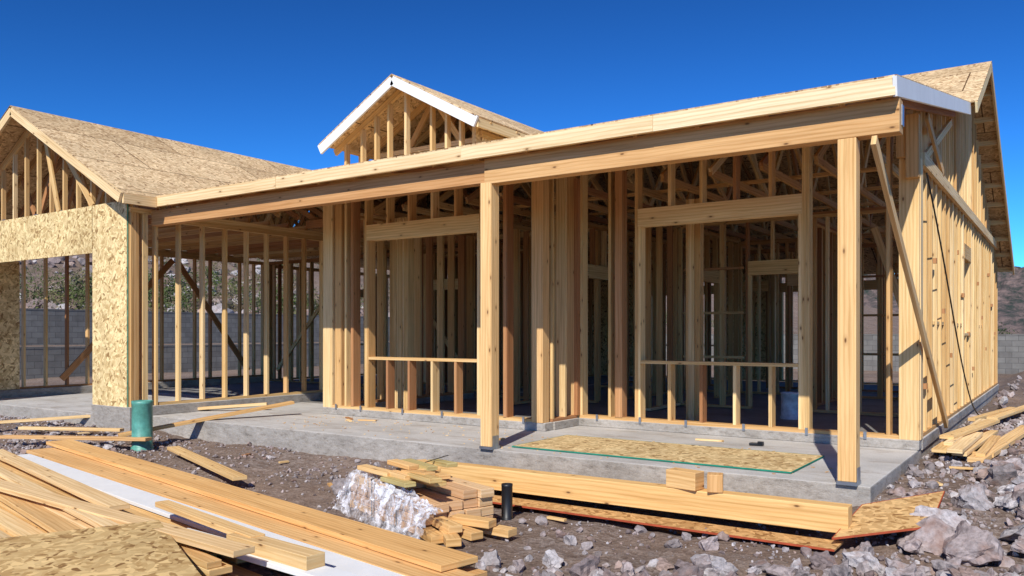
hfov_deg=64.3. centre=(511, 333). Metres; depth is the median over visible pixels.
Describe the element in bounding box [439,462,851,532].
lumber stack
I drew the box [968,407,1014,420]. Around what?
wood plank
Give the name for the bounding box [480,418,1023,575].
rubble
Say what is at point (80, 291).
desert shrubs
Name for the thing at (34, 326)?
block wall
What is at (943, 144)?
side wall framing
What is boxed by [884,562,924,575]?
boulder
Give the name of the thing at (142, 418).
green drain pipe
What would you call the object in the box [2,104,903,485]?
post brackets
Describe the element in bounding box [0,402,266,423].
wood plank
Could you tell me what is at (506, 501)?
black pipe stub
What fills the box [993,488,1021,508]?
boulder
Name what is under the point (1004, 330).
juniper bushes
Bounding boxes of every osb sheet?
[0,520,200,575]
[512,435,823,473]
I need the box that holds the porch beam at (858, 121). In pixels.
[151,97,902,226]
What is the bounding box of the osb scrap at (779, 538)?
[493,495,842,551]
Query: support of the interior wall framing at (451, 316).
on the interior floor
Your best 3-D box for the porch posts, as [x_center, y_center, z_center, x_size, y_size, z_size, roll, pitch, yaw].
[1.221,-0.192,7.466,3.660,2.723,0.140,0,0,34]
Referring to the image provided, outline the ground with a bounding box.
[0,247,1023,575]
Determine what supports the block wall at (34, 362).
on the ground
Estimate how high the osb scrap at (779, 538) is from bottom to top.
0.104 m
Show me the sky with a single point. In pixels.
(269, 80)
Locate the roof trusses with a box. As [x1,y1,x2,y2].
[171,99,912,282]
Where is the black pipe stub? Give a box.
[501,483,512,519]
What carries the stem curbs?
on the concrete foundation
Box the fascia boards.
[0,62,1014,274]
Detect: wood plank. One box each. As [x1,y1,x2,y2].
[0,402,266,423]
[0,435,151,440]
[18,426,123,431]
[118,401,294,436]
[167,446,246,480]
[967,425,1023,462]
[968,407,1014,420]
[986,405,1023,419]
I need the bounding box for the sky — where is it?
[0,0,1023,273]
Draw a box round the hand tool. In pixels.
[749,441,763,445]
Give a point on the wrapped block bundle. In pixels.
(427, 500)
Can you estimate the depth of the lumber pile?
5.72 m
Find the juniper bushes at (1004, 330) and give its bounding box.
[998,322,1018,333]
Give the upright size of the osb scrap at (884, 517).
0.194 m
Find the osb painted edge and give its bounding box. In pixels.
[127,204,127,406]
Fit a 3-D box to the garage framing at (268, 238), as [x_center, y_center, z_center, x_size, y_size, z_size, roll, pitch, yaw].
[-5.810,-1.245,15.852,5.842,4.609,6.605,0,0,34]
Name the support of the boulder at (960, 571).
on the ground
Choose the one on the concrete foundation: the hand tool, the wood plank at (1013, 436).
the hand tool
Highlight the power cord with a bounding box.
[926,173,978,414]
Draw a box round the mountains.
[711,266,1023,332]
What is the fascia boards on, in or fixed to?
attached to the roof trusses
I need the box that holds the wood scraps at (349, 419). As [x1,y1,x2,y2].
[78,415,973,521]
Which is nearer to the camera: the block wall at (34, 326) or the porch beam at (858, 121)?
the porch beam at (858, 121)
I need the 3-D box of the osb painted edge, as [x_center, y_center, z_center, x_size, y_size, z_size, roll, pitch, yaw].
[-5.480,-0.405,11.625,0.007,2.970,0.012,0,0,34]
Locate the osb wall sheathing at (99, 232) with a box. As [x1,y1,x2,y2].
[0,124,767,406]
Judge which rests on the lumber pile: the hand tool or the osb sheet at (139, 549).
the osb sheet at (139, 549)
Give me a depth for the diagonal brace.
7.36 m
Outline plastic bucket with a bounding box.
[780,392,797,419]
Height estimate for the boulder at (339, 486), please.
0.186 m
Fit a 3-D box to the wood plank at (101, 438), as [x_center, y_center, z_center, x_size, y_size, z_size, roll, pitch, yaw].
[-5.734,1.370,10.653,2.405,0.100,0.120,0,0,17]
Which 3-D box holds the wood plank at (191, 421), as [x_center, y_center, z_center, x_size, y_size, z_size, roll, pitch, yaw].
[-4.153,1.170,11.236,2.317,0.359,0.140,0,0,-34]
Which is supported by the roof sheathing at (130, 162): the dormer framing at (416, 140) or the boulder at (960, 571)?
the dormer framing at (416, 140)
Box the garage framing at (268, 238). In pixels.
[0,137,425,406]
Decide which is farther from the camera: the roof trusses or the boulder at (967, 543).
the roof trusses
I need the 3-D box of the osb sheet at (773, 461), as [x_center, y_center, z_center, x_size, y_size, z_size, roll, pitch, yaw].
[1.506,1.188,8.199,2.872,0.013,1.144,0,0,34]
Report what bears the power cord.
hanging from the side wall framing at (943, 144)
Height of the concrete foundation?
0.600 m
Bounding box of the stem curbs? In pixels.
[0,376,998,449]
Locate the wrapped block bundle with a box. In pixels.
[332,455,516,546]
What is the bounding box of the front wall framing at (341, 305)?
[323,136,922,440]
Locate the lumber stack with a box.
[931,418,1000,457]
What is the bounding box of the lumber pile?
[0,439,486,575]
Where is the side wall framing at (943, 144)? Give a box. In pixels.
[876,97,997,436]
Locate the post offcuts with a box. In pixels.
[666,467,722,492]
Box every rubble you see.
[0,256,1023,575]
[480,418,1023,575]
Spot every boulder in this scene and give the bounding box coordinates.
[330,478,352,495]
[809,550,837,569]
[846,555,885,574]
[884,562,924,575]
[942,520,1003,565]
[947,567,979,575]
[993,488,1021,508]
[1010,535,1023,553]
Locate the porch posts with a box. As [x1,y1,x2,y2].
[481,137,859,481]
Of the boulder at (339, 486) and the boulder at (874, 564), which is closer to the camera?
the boulder at (874, 564)
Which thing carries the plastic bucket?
on the interior floor
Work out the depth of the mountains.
658.92 m
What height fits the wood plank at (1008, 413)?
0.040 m
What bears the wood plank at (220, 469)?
on the ground
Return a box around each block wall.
[20,308,389,344]
[20,342,389,379]
[666,334,1023,373]
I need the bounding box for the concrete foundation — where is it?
[0,375,997,506]
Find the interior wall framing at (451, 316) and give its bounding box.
[269,199,898,420]
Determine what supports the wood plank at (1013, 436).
on the ground
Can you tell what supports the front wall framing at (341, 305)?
on the stem curbs
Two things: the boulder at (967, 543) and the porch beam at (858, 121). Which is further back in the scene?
the porch beam at (858, 121)
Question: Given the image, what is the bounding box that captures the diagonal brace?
[871,135,947,427]
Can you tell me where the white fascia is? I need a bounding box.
[318,75,970,153]
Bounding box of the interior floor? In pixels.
[148,371,898,433]
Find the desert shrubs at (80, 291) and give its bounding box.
[20,221,713,326]
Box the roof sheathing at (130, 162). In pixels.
[0,61,1012,278]
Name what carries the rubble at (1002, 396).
on the ground
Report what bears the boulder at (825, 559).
on the ground
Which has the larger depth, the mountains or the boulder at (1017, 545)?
the mountains
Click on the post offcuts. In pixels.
(685, 479)
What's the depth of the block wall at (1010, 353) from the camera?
29.15 m
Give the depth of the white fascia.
10.44 m
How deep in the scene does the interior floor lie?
13.44 m
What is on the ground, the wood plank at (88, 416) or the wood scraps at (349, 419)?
the wood scraps at (349, 419)
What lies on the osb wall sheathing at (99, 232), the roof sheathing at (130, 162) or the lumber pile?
the roof sheathing at (130, 162)
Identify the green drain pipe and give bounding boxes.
[131,400,153,450]
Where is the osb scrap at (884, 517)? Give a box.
[832,491,944,539]
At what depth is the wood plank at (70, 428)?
11.53 m
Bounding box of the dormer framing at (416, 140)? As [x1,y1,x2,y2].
[333,89,526,164]
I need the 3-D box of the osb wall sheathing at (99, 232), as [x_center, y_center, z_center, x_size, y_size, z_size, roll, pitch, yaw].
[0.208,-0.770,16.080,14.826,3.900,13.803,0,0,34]

